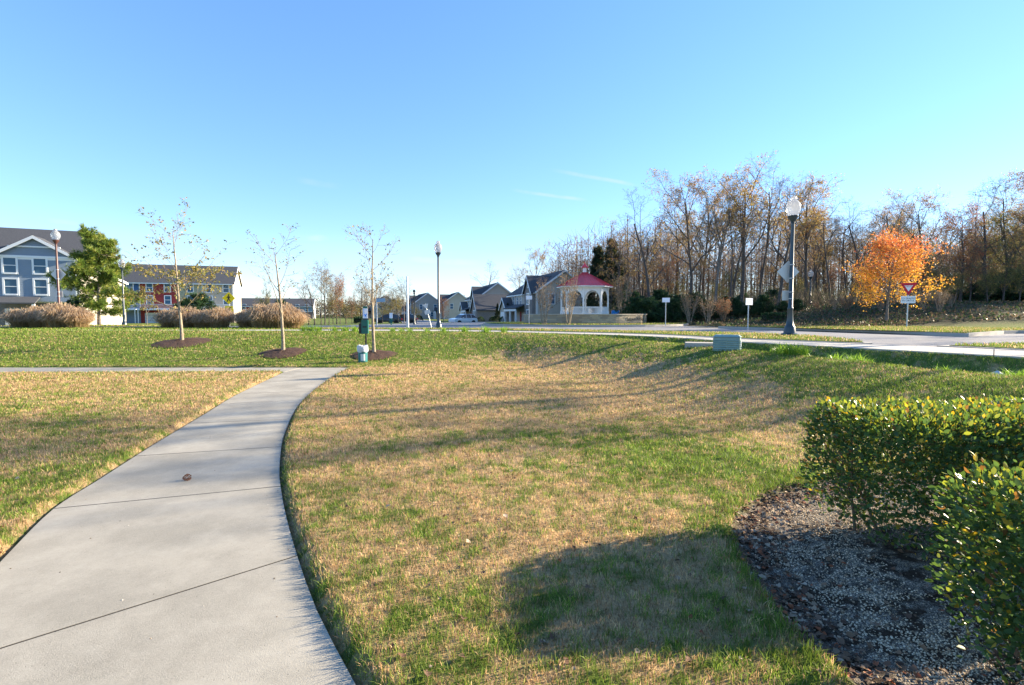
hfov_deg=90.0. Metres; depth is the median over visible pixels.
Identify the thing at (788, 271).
street lamp
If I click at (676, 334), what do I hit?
grass verge
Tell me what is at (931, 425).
hedge
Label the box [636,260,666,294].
oak tree
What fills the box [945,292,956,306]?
vase shrub
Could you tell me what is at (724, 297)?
evergreen bush
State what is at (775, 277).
bare tree
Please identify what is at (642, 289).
bare tree
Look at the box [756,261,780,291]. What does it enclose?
oak tree
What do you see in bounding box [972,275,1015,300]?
evergreen bush
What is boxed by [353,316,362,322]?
clipped hedge
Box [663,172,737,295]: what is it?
oak tree
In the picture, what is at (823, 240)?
bare tree
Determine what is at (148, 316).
garage door
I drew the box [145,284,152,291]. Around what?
window
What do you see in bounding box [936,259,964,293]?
oak tree
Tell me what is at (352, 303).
red leaved tree
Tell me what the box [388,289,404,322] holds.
bare tree
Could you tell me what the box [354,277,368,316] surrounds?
bare tree
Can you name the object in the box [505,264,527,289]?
bare tree
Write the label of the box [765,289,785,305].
evergreen bush
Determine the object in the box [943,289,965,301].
evergreen bush
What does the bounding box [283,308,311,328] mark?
ornamental grass
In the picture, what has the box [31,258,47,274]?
window
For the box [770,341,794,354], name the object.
daylily clump
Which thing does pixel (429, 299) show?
house
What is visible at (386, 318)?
parked car
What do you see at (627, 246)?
oak tree
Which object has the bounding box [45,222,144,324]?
tree
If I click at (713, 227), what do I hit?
bare tree
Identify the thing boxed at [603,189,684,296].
bare tree
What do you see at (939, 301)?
vase shrub
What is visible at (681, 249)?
oak tree
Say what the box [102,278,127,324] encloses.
townhouse row
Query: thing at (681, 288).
oak tree
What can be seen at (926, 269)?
red leaved tree
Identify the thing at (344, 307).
oak tree
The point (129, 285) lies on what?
window
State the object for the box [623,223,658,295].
bare tree
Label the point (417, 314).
oak tree
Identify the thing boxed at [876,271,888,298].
red leaved tree
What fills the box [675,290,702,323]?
vase shrub
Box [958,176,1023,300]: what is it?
bare tree
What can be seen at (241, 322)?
ornamental grass
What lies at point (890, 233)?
oak tree
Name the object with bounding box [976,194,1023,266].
oak tree
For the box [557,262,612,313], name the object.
gazebo
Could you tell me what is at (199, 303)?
evergreen bush
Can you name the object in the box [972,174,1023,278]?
oak tree
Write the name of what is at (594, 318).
stone wall
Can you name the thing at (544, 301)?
vase shrub
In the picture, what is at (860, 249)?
bare tree
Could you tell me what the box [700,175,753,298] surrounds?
bare tree
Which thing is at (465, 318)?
parked car
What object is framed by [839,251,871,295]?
bare tree
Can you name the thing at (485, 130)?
sky
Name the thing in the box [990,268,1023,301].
evergreen bush
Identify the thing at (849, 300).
brush shrub
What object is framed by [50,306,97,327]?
ornamental grass
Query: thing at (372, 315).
young tree
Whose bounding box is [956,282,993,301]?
evergreen bush
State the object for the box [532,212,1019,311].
distant wood
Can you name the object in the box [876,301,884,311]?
vase shrub
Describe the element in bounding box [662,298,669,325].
post sign
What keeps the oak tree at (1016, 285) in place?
on the ground at (914, 572)
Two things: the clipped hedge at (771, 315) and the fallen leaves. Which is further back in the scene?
the clipped hedge at (771, 315)
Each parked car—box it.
[374,314,401,322]
[393,314,417,322]
[448,314,477,321]
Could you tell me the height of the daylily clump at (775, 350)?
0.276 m
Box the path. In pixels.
[0,368,355,684]
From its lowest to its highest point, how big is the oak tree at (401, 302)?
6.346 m
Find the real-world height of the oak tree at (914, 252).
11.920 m
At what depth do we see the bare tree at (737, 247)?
67.65 m
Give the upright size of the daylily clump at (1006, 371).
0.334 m
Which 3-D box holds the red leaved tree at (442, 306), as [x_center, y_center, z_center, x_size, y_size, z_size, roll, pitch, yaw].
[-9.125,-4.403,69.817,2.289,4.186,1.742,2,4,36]
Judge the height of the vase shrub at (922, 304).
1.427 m
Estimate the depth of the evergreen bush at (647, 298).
47.59 m
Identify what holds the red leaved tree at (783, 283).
on the ground at (914, 572)
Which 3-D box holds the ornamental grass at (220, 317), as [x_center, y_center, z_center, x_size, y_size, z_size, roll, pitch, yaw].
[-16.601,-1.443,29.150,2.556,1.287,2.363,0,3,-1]
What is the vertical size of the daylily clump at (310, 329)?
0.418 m
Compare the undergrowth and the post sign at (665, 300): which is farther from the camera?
the undergrowth
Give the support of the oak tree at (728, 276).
on the ground at (914, 572)
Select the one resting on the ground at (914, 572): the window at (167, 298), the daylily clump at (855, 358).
the daylily clump at (855, 358)
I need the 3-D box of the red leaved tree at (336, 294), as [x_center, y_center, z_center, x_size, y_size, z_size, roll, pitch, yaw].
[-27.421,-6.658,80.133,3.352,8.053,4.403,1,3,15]
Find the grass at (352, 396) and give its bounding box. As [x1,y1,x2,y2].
[0,326,1023,684]
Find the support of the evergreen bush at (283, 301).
on the ground at (914, 572)
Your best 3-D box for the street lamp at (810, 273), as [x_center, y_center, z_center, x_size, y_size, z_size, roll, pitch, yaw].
[28.151,-5.173,48.286,0.540,3.409,0.540,0,3,0]
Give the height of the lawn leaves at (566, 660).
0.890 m
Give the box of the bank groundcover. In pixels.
[667,300,1023,326]
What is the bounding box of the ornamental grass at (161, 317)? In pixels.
[147,308,176,327]
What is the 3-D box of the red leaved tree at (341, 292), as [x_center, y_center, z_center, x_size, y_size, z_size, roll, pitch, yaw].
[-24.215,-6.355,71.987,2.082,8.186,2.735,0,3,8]
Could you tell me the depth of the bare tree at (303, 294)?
81.25 m
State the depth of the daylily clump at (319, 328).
23.37 m
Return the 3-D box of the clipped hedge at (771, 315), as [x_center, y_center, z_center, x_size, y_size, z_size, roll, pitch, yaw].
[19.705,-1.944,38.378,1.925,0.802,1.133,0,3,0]
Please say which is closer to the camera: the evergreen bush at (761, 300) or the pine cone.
the pine cone
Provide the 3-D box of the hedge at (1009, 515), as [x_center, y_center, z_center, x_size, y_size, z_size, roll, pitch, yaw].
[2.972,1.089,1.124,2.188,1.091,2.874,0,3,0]
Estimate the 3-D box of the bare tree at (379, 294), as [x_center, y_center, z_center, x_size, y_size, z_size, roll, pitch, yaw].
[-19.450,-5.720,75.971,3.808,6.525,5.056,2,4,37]
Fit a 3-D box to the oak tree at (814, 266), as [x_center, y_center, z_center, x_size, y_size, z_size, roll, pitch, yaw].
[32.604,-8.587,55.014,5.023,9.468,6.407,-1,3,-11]
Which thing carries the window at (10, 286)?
in the townhouse row at (27, 258)
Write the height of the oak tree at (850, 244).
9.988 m
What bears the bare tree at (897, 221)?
on the ground at (914, 572)
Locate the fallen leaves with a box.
[730,471,1021,684]
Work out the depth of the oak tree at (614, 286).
52.14 m
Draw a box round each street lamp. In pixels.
[50,229,65,303]
[118,259,126,324]
[434,241,441,327]
[777,196,800,335]
[808,270,813,305]
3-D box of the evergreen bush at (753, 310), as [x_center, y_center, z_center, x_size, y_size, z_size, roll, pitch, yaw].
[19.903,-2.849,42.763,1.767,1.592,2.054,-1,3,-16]
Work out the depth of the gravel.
2.92 m
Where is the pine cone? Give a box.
[182,474,191,480]
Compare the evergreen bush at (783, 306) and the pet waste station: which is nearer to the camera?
the pet waste station
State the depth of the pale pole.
31.87 m
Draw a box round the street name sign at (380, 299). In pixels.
[376,298,384,325]
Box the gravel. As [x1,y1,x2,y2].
[743,482,1023,684]
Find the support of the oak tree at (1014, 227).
on the ground at (914, 572)
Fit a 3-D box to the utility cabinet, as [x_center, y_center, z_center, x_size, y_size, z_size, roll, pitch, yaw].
[5.427,0.038,12.921,0.662,0.468,0.462,2,4,28]
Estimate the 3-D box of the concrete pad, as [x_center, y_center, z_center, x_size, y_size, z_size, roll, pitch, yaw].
[5.178,0.125,13.929,0.900,0.250,0.600,1,3,20]
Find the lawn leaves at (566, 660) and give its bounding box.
[0,344,1021,684]
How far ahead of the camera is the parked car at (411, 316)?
91.16 m
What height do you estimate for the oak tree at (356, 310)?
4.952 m
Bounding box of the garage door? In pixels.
[145,313,157,322]
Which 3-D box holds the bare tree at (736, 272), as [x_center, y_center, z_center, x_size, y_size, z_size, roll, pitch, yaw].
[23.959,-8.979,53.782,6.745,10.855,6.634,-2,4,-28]
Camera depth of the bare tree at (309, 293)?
75.20 m
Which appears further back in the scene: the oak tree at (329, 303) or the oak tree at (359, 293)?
the oak tree at (359, 293)
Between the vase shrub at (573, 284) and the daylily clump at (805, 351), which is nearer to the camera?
the daylily clump at (805, 351)
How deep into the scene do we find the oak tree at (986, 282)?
39.72 m
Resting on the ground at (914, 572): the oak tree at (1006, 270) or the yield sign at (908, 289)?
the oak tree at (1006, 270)
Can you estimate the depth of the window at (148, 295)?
99.19 m
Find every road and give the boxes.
[326,322,1023,354]
[402,319,441,322]
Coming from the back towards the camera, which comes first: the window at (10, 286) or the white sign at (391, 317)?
the window at (10, 286)
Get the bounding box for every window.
[1,257,18,273]
[2,277,19,294]
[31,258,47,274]
[32,278,48,295]
[126,283,133,290]
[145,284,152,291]
[146,295,153,304]
[164,284,170,291]
[164,295,171,304]
[186,284,193,292]
[222,285,229,292]
[526,293,529,304]
[548,293,554,303]
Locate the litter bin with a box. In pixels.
[357,345,367,362]
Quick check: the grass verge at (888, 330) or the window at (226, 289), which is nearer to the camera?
the grass verge at (888, 330)
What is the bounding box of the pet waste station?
[359,306,368,344]
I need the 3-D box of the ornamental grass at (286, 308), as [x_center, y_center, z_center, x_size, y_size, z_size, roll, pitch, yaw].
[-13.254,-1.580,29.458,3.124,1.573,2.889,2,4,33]
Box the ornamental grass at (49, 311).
[26,302,85,327]
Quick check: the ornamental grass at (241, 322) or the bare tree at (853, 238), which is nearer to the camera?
the ornamental grass at (241, 322)
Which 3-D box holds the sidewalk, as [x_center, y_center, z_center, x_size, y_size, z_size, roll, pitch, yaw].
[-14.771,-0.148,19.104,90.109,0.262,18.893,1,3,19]
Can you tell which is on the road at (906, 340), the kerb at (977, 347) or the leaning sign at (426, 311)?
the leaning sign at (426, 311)
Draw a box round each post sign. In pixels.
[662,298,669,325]
[746,298,752,329]
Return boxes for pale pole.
[406,276,408,327]
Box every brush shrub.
[714,297,731,321]
[813,301,819,308]
[840,296,854,309]
[860,301,870,311]
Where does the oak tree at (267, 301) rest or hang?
on the ground at (914, 572)
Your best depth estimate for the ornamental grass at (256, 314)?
28.69 m
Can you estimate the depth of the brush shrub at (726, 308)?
40.62 m
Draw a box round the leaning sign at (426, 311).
[423,304,431,327]
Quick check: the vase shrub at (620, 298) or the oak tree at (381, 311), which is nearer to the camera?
the vase shrub at (620, 298)
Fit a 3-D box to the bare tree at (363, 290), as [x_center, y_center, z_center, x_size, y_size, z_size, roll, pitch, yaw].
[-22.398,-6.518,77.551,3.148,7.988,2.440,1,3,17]
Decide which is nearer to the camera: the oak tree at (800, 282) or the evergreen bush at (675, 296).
the evergreen bush at (675, 296)
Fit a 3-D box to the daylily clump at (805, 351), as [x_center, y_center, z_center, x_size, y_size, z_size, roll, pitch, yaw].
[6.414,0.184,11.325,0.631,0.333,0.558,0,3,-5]
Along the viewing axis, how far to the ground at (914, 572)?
4.16 m
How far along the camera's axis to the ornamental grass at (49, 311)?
28.70 m
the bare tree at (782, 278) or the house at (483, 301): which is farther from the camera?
the house at (483, 301)
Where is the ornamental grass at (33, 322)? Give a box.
[16,304,49,327]
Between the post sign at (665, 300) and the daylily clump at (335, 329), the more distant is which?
the post sign at (665, 300)
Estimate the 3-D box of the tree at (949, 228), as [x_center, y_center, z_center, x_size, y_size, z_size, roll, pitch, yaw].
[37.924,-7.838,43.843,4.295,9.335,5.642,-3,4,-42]
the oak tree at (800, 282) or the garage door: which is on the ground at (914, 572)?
the oak tree at (800, 282)
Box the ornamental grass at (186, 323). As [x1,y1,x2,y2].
[165,306,199,327]
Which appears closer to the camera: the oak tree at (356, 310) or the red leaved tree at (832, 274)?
the red leaved tree at (832, 274)
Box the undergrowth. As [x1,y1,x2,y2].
[581,281,1006,321]
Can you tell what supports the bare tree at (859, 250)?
on the ground at (914, 572)
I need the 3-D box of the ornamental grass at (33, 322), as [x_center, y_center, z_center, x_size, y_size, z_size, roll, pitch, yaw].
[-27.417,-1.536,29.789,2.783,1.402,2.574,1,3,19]
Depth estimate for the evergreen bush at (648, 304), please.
43.06 m
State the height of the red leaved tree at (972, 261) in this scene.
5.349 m
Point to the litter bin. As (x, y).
(362, 350)
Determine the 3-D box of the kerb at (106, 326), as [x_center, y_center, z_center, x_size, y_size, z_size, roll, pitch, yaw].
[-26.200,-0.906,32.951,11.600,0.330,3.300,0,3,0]
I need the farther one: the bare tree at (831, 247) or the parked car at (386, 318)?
the parked car at (386, 318)
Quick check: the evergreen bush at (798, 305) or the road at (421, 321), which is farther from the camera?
the road at (421, 321)
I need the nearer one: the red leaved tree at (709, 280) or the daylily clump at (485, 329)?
the daylily clump at (485, 329)
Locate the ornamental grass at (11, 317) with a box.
[0,307,29,327]
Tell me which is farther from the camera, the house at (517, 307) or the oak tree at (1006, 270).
the house at (517, 307)
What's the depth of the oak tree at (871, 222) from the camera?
64.44 m
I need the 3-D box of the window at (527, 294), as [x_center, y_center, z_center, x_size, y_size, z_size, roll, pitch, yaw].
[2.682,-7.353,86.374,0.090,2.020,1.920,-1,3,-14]
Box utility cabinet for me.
[712,334,741,350]
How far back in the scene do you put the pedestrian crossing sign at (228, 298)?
46.81 m
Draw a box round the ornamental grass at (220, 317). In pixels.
[194,306,238,327]
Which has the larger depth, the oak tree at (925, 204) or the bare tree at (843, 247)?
the bare tree at (843, 247)
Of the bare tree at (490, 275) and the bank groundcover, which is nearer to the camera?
the bank groundcover
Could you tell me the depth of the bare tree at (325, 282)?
77.45 m
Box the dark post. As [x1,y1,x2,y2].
[413,290,415,324]
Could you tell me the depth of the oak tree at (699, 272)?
56.00 m
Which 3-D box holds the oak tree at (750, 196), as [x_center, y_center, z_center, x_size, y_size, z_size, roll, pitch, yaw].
[21.830,-10.231,47.288,6.167,14.883,9.532,0,3,-4]
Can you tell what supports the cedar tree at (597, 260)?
on the ground at (914, 572)
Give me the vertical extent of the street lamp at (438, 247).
5.226 m
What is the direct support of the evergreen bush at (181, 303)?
on the ground at (914, 572)
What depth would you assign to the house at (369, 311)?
206.23 m
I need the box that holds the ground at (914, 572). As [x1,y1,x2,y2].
[0,304,1023,684]
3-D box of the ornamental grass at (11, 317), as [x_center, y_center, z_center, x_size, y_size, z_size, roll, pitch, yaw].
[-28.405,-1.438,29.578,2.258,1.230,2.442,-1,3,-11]
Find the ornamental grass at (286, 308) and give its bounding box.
[258,302,310,328]
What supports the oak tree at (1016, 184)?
on the ground at (914, 572)
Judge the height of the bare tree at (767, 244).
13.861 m
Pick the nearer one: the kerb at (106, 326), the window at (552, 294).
the kerb at (106, 326)
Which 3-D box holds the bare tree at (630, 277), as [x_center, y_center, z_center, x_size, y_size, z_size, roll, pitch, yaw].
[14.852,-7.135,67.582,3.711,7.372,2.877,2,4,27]
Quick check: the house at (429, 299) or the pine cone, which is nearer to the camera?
the pine cone
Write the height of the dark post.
2.991 m
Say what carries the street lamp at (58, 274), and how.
on the ground at (914, 572)
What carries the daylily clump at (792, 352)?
on the ground at (914, 572)
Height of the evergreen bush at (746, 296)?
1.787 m
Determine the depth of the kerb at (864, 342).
19.14 m
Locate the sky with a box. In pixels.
[0,0,1023,314]
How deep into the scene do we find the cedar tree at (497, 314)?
104.73 m
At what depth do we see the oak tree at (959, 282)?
40.65 m
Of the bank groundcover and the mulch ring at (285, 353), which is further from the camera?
the bank groundcover
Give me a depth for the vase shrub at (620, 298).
45.75 m
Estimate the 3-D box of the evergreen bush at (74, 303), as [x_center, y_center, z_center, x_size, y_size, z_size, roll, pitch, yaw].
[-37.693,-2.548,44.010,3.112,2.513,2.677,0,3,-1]
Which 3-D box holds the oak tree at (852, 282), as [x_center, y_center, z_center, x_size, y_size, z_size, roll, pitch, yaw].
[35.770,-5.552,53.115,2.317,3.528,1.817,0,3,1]
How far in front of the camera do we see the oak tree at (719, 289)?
54.00 m
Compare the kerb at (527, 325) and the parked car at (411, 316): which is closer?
the kerb at (527, 325)
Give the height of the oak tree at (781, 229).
15.740 m
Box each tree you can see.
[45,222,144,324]
[101,197,241,339]
[138,291,155,324]
[246,223,304,349]
[258,275,271,305]
[289,277,315,324]
[297,270,325,324]
[306,266,343,324]
[313,259,334,324]
[314,259,329,324]
[324,278,348,323]
[327,279,337,323]
[331,272,346,323]
[334,289,357,323]
[343,224,399,351]
[346,294,355,316]
[347,297,362,316]
[349,284,379,308]
[353,274,369,319]
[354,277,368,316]
[365,283,398,309]
[373,279,393,322]
[374,300,387,317]
[375,284,401,314]
[385,274,412,322]
[385,290,403,313]
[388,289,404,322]
[400,277,420,322]
[409,301,421,322]
[440,296,449,322]
[470,261,501,284]
[493,303,499,321]
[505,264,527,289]
[514,238,552,285]
[577,245,606,312]
[581,238,628,312]
[593,217,642,304]
[593,274,624,312]
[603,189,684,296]
[620,266,637,290]
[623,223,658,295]
[625,222,680,295]
[636,166,754,300]
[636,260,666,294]
[637,234,673,296]
[646,221,711,293]
[652,251,682,296]
[653,196,702,292]
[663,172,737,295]
[665,270,687,297]
[671,212,712,289]
[682,182,778,281]
[684,250,719,290]
[685,181,781,301]
[699,266,720,298]
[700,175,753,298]
[703,150,802,308]
[706,206,774,296]
[706,272,728,298]
[719,255,746,294]
[729,207,767,257]
[739,173,832,311]
[746,158,793,296]
[746,177,837,290]
[754,226,818,292]
[755,211,799,289]
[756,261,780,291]
[772,171,844,300]
[775,276,788,290]
[784,265,811,295]
[786,199,865,291]
[794,222,837,295]
[807,201,849,297]
[808,213,843,292]
[809,226,843,292]
[816,272,830,291]
[820,232,876,294]
[821,196,895,301]
[821,263,845,294]
[828,208,869,294]
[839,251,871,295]
[841,223,877,293]
[842,224,956,321]
[842,275,866,291]
[849,229,877,263]
[850,188,937,297]
[859,204,929,285]
[860,210,930,284]
[866,204,922,292]
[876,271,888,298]
[877,184,987,298]
[877,223,942,269]
[881,215,938,285]
[908,265,932,298]
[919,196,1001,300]
[922,252,959,299]
[929,241,972,280]
[932,257,956,278]
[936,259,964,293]
[940,267,966,293]
[942,260,973,300]
[944,241,992,300]
[947,213,1006,264]
[953,228,1011,282]
[956,227,1007,285]
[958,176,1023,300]
[964,208,1002,261]
[968,227,993,269]
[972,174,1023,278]
[975,245,1000,273]
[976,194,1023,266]
[976,262,1003,303]
[978,236,1023,300]
[989,198,1023,257]
[995,169,1023,235]
[1002,253,1023,301]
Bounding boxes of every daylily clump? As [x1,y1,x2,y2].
[299,325,308,330]
[304,325,316,330]
[311,325,322,331]
[328,325,339,330]
[348,326,358,331]
[459,325,471,332]
[479,326,490,332]
[498,326,509,331]
[767,344,782,353]
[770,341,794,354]
[780,341,806,355]
[787,343,813,355]
[825,352,848,359]
[841,351,873,361]
[931,363,960,370]
[998,367,1023,375]
[1000,368,1023,375]
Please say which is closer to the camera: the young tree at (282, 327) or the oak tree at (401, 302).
the young tree at (282, 327)
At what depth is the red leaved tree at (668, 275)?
56.64 m
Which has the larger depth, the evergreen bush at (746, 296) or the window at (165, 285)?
the window at (165, 285)
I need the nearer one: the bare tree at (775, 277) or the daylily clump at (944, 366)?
the daylily clump at (944, 366)
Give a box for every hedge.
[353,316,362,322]
[760,312,786,321]
[795,394,1023,565]
[922,451,1023,684]
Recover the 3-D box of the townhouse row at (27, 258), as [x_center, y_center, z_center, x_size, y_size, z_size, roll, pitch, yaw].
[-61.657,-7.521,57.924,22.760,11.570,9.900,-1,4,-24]
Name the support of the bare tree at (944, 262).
on the ground at (914, 572)
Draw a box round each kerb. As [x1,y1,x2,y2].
[0,326,159,327]
[305,329,871,343]
[483,323,688,326]
[718,326,1023,336]
[937,345,1023,353]
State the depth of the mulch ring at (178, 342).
19.30 m
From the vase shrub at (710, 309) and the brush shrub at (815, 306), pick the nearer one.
the vase shrub at (710, 309)
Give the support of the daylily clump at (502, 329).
on the ground at (914, 572)
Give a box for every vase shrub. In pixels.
[534,276,554,323]
[557,270,580,323]
[612,274,634,312]
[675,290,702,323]
[697,295,718,322]
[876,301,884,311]
[917,290,931,309]
[932,288,949,312]
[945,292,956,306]
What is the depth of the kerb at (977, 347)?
11.79 m
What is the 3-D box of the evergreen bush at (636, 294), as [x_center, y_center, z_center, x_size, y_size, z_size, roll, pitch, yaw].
[11.675,-3.428,49.574,3.779,3.406,4.393,-2,4,-28]
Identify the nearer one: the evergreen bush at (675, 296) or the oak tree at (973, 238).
the evergreen bush at (675, 296)
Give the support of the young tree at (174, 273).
on the ground at (914, 572)
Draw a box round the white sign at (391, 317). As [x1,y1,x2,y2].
[389,313,392,324]
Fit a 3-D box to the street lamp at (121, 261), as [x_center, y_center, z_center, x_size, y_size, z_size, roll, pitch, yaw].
[-31.786,-4.050,41.839,0.540,5.472,0.540,0,3,0]
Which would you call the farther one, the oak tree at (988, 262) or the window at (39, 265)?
the oak tree at (988, 262)
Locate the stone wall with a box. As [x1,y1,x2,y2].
[523,314,646,323]
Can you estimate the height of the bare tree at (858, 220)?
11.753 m
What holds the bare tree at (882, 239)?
on the ground at (914, 572)
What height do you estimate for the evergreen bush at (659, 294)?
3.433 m
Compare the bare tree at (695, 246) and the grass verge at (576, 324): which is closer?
the grass verge at (576, 324)
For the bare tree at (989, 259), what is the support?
on the ground at (914, 572)
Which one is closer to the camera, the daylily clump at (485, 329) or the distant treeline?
the daylily clump at (485, 329)
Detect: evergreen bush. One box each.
[62,299,95,320]
[170,299,188,310]
[181,292,218,310]
[271,299,289,304]
[609,290,645,312]
[615,297,653,322]
[635,299,664,322]
[642,296,661,317]
[652,288,672,308]
[656,298,686,322]
[664,293,689,316]
[681,291,705,305]
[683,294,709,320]
[698,300,724,318]
[718,296,733,308]
[724,297,749,316]
[737,293,750,306]
[740,300,760,316]
[750,294,778,312]
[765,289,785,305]
[776,301,787,311]
[793,298,806,311]
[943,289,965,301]
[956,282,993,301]
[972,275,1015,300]
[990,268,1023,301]
[1005,272,1023,300]
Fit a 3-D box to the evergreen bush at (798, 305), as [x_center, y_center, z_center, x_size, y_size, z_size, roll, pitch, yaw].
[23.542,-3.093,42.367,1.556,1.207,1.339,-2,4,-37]
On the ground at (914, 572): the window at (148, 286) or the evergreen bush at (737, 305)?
the evergreen bush at (737, 305)
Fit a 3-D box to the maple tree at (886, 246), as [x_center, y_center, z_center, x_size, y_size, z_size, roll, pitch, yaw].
[23.999,-4.358,32.628,4.940,6.526,5.864,0,3,8]
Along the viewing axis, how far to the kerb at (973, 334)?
23.52 m
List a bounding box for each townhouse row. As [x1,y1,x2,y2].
[0,227,102,325]
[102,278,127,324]
[110,264,242,322]
[241,298,316,318]
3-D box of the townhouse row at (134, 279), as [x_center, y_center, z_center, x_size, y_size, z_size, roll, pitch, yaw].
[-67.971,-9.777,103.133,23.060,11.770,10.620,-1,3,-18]
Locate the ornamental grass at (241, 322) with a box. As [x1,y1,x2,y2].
[232,309,253,327]
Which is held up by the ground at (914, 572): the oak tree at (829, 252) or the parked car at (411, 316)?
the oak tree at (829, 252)
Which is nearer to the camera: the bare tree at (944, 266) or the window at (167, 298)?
the bare tree at (944, 266)
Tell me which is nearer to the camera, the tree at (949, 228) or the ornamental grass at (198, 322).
the ornamental grass at (198, 322)
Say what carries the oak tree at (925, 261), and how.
on the ground at (914, 572)
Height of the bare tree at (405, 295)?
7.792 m
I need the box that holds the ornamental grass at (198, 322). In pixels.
[186,308,210,327]
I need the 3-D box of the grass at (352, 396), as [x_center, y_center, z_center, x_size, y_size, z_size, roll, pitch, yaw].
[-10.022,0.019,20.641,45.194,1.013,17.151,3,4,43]
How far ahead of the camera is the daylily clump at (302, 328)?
23.57 m
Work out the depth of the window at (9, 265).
56.72 m
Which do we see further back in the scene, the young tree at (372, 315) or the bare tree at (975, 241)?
the bare tree at (975, 241)
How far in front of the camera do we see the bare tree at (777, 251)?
59.14 m
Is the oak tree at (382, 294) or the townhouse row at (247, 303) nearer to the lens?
the oak tree at (382, 294)
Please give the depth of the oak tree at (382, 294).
81.65 m
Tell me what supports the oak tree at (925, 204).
on the ground at (914, 572)
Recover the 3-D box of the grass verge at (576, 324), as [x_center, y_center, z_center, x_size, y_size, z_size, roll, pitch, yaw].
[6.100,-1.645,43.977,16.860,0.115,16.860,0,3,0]
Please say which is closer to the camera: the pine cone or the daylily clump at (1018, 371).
the pine cone
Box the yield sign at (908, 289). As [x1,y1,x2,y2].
[900,283,916,326]
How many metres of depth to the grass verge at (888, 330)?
23.56 m
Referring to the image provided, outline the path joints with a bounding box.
[0,380,307,648]
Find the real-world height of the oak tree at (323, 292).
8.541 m
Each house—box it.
[368,296,398,317]
[401,293,436,318]
[433,292,465,318]
[459,282,510,321]
[498,270,584,321]
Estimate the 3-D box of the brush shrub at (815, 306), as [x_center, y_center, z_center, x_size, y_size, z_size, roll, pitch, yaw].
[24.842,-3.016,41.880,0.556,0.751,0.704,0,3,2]
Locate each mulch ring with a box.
[150,337,211,347]
[259,347,306,357]
[352,350,397,359]
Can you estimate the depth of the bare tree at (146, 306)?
49.95 m
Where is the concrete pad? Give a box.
[685,342,712,347]
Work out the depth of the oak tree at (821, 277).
54.14 m
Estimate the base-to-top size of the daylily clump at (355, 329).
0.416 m
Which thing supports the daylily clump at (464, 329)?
on the ground at (914, 572)
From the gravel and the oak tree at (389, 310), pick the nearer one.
the gravel
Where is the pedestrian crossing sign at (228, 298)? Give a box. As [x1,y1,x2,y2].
[222,292,234,322]
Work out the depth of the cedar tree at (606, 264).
61.14 m
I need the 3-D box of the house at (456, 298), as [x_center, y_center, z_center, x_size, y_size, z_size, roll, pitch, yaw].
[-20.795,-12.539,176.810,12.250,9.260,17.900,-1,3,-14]
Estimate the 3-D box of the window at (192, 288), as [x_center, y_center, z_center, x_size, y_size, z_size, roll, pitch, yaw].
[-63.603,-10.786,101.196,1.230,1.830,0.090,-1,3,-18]
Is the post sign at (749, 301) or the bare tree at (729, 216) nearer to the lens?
the post sign at (749, 301)
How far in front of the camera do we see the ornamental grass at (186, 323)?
28.81 m
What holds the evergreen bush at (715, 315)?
on the ground at (914, 572)
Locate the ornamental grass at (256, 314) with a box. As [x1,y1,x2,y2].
[243,302,278,327]
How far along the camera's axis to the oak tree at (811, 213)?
50.64 m
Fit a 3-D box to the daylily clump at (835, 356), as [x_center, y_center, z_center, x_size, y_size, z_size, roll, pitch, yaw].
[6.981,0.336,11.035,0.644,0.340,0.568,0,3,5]
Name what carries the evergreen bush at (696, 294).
on the ground at (914, 572)
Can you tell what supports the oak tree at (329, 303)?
on the ground at (914, 572)
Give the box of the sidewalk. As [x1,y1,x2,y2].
[61,330,1023,358]
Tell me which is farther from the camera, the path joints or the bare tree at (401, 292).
the bare tree at (401, 292)
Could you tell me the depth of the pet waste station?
16.76 m
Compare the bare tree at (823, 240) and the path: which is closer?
the path
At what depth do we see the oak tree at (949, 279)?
52.95 m
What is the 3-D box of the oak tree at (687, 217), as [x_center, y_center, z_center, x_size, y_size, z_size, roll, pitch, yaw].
[17.349,-9.905,49.225,9.877,15.051,7.743,0,3,3]
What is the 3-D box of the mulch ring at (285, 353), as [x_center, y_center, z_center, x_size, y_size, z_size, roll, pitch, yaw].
[-8.044,0.346,17.916,1.562,0.275,1.572,0,3,0]
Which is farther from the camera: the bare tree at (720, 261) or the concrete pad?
the bare tree at (720, 261)
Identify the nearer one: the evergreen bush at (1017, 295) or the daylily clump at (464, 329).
the daylily clump at (464, 329)
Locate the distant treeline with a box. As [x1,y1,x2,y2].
[316,295,467,317]
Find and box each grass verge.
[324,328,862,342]
[486,322,686,324]
[734,326,1011,333]
[949,344,1023,348]
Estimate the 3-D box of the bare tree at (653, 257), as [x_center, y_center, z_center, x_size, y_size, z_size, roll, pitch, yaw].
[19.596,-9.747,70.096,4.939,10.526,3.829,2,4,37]
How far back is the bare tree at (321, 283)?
74.80 m
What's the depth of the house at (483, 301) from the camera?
117.65 m

